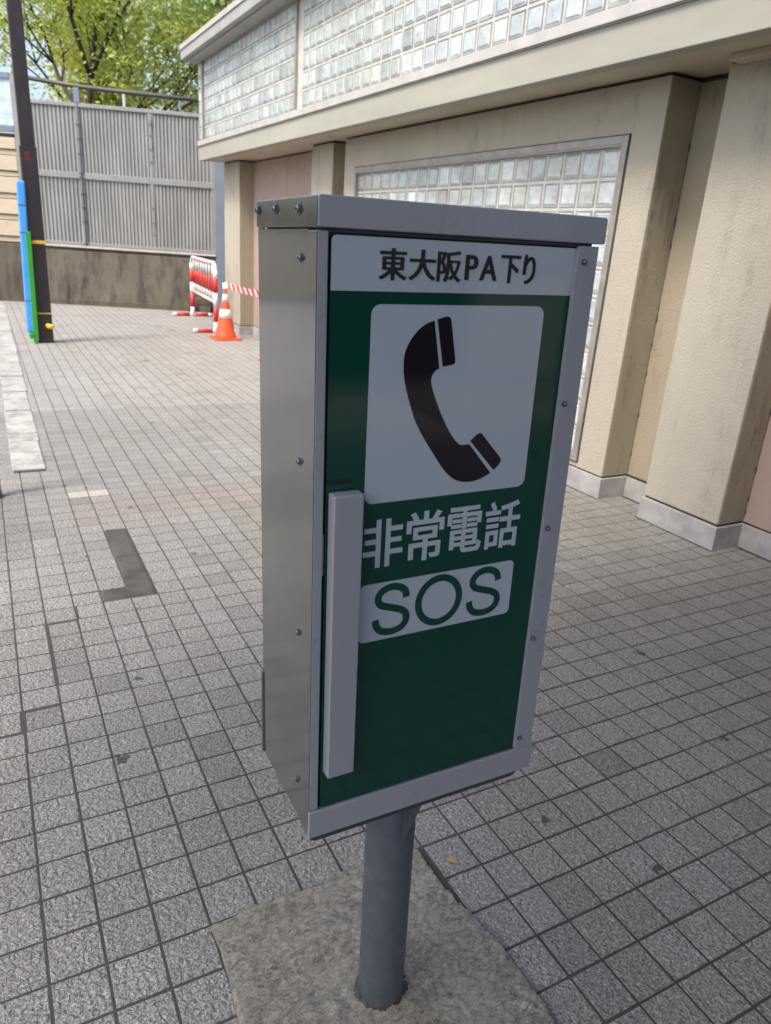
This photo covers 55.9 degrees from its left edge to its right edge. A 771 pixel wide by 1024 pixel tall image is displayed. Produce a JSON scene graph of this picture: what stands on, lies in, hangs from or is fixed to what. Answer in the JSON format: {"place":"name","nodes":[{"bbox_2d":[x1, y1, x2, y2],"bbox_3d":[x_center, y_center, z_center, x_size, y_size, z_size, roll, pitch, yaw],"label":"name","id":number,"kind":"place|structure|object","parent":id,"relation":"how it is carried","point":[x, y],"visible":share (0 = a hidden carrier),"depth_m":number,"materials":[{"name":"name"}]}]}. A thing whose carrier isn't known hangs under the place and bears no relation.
{"place":"outdoors","nodes":[
{"label":"outdoors","id":0,"kind":"place"},
{"bbox_2d":[0,0,232,227],"label":"sky","id":1,"kind":"structure","parent":0,"point":[2,69],"materials":[{"name":"white"}]},
{"bbox_2d":[45,228,212,254],"bbox_3d":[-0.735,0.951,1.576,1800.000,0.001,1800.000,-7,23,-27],"label":"ground","id":2,"kind":"structure","parent":0,"point":[122,248],"depth_m":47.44,"materials":[{"name":"grey concrete"}]},
{"bbox_2d":[0,242,24,301],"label":"side wall","id":3,"kind":"structure","parent":2,"relation":"on","point":[11,282],"depth_m":13.13,"materials":[{"name":"concrete"}]},
{"bbox_2d":[0,74,21,242],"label":"slatted fence","id":4,"kind":"object","parent":3,"relation":"on","point":[10,172],"visible":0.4,"depth_m":12.63,"materials":[{"name":"wood"}]},
{"bbox_2d":[0,72,13,131],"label":"wind screen","id":5,"kind":"object","parent":4,"relation":"attached to","point":[6,120],"visible":1,"depth_m":12.26,"materials":[{"name":"white metal"}]},
{"bbox_2d":[0,0,208,249],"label":"tree","id":6,"kind":"object","parent":2,"relation":"on","point":[69,65],"visible":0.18,"depth_m":19.66,"materials":[{"name":"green plant"}]},
{"bbox_2d":[0,0,231,130],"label":"tree","id":7,"kind":"object","parent":2,"relation":"on","point":[94,60],"visible":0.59,"depth_m":16.16,"materials":[{"name":"green plant"}]},
{"bbox_2d":[45,245,215,312],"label":"retaining wall","id":8,"kind":"structure","parent":2,"relation":"on","point":[114,278],"depth_m":13.38,"materials":[{"name":"concrete"}]},
{"bbox_2d":[30,99,215,256],"bbox_3d":[-4.597,-5.851,12.841,3.123,2.340,0.100,2,20,-6],"label":"noise fence","id":9,"kind":"object","parent":8,"relation":"on","point":[97,179],"visible":0.88,"depth_m":12.84,"materials":[{"name":"metal"}]},
{"bbox_2d":[12,73,198,111],"bbox_3d":[-3.706,-7.086,12.465,5.103,0.359,0.072,2,20,-6],"label":"top rail","id":10,"kind":"object","parent":9,"relation":"on","point":[76,91],"visible":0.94,"depth_m":12.32,"materials":[{"name":"grey metal"}]},
{"bbox_2d":[195,298,211,312],"bbox_3d":[-3.414,-3.874,13.624,0.308,0.254,0.028,2,20,-7],"label":"pipe loop","id":11,"kind":"object","parent":8,"relation":"attached to","point":[202,299],"visible":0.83,"depth_m":13.61,"materials":[{"name":"grey metal"}]},
{"bbox_2d":[133,0,233,112],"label":"tree","id":12,"kind":"object","parent":2,"relation":"on","point":[195,4],"visible":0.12,"depth_m":16.64,"materials":[{"name":"green plant"}]},
{"bbox_2d":[215,162,224,313],"bbox_3d":[-2.977,-5.541,13.119,0.180,3.820,0.190,2,20,-6],"label":"steel post","id":13,"kind":"object","parent":2,"relation":"on","point":[220,216],"visible":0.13,"depth_m":13.17,"materials":[{"name":"grey metal"}]},
{"bbox_2d":[0,301,770,1023],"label":"paving","id":14,"kind":"structure","parent":0,"point":[638,971],"depth_m":2.25,"materials":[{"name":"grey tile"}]},
{"bbox_2d":[0,302,45,472],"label":"kerb","id":15,"kind":"structure","parent":14,"relation":"on","point":[25,449],"depth_m":5.80,"materials":[{"name":"concrete"}]},
{"bbox_2d":[6,0,53,342],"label":"steel column","id":16,"kind":"structure","parent":14,"relation":"on","point":[28,162],"depth_m":8.40,"materials":[{"name":"black metal"}]},
{"bbox_2d":[16,180,32,331],"bbox_3d":[-4.301,-3.027,8.687,0.137,1.721,0.064,-7,23,-27],"label":"blue padded bar","id":17,"kind":"object","parent":16,"relation":"attached to","point":[22,205],"visible":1,"depth_m":8.61,"materials":[{"name":"plastic"}]},
{"bbox_2d":[25,231,38,343],"bbox_3d":[-4.296,-2.700,8.787,0.126,1.302,0.060,-7,23,-27],"label":"green bar","id":18,"kind":"object","parent":14,"relation":"on","point":[34,334],"visible":1,"depth_m":8.78,"materials":[{"name":"plastic"}]},
{"bbox_2d":[100,528,156,601],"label":"mortar repair","id":19,"kind":"structure","parent":14,"relation":"on","point":[137,580],"depth_m":3.26,"materials":[{"name":"grey concrete"}]},
{"bbox_2d":[173,256,234,332],"bbox_3d":[-2.977,-3.597,11.841,0.680,1.030,2.314,-5,22,-22],"label":"crowd barrier","id":20,"kind":"object","parent":14,"relation":"on","point":[213,286],"visible":0.95,"depth_m":11.61,"materials":[{"name":"red plastic"}]},
{"bbox_2d":[209,283,241,340],"bbox_3d":[-2.284,-2.861,10.357,0.380,0.775,0.380,-7,23,-27],"label":"traffic cone","id":21,"kind":"object","parent":14,"relation":"on","point":[225,330],"visible":1,"depth_m":10.33,"materials":[{"name":"orange plastic"}]},
{"bbox_2d":[225,281,258,296],"bbox_3d":[-1.776,-2.890,9.474,0.037,0.129,1.833,-8,24,-30],"label":"barrier tape","id":22,"kind":"object","parent":21,"relation":"attached to","point":[243,290],"visible":0.65,"depth_m":9.66,"materials":[{"name":"red plastic"}]},
{"bbox_2d":[210,848,554,1023],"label":"mortar footing","id":23,"kind":"object","parent":14,"relation":"on","point":[292,958],"visible":0.81,"depth_m":1.55,"materials":[{"name":"grey concrete"}]},
{"bbox_2d":[255,194,607,1011],"bbox_3d":[0.029,0.306,1.250,0.432,1.530,0.249,-7,22,-26],"label":"emergency phone box","id":24,"kind":"object","parent":23,"relation":"on","point":[421,366],"visible":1,"depth_m":1.03,"materials":[{"name":"metal"}]},
{"bbox_2d":[318,234,575,806],"bbox_3d":[0.095,0.045,1.060,0.393,0.824,0.042,-7,22,-26],"label":"door","id":25,"kind":"structure","parent":24,"relation":"in","point":[444,358],"depth_m":1.02,"materials":[{"name":"green paint"}]},
{"bbox_2d":[446,857,457,862],"bbox_3d":[0.168,0.881,1.837,0.034,0.004,0.012,14,22,24],"label":"fallen leaf","id":26,"kind":"object","parent":14,"relation":"on","point":[450,859],"visible":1,"depth_m":1.84,"materials":[{"name":"plant"}]},
{"bbox_2d":[179,0,770,562],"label":"station building","id":27,"kind":"structure","parent":14,"relation":"on","point":[643,126],"depth_m":4.41,"materials":[{"name":"beige paint"}]},
{"bbox_2d":[353,133,631,462],"bbox_3d":[0.519,-1.859,5.984,0.094,1.954,3.653,-7,23,-27],"label":"window frame","id":28,"kind":"structure","parent":27,"relation":"in","point":[583,177],"depth_m":4.85,"materials":[{"name":"glass"}]}
]}

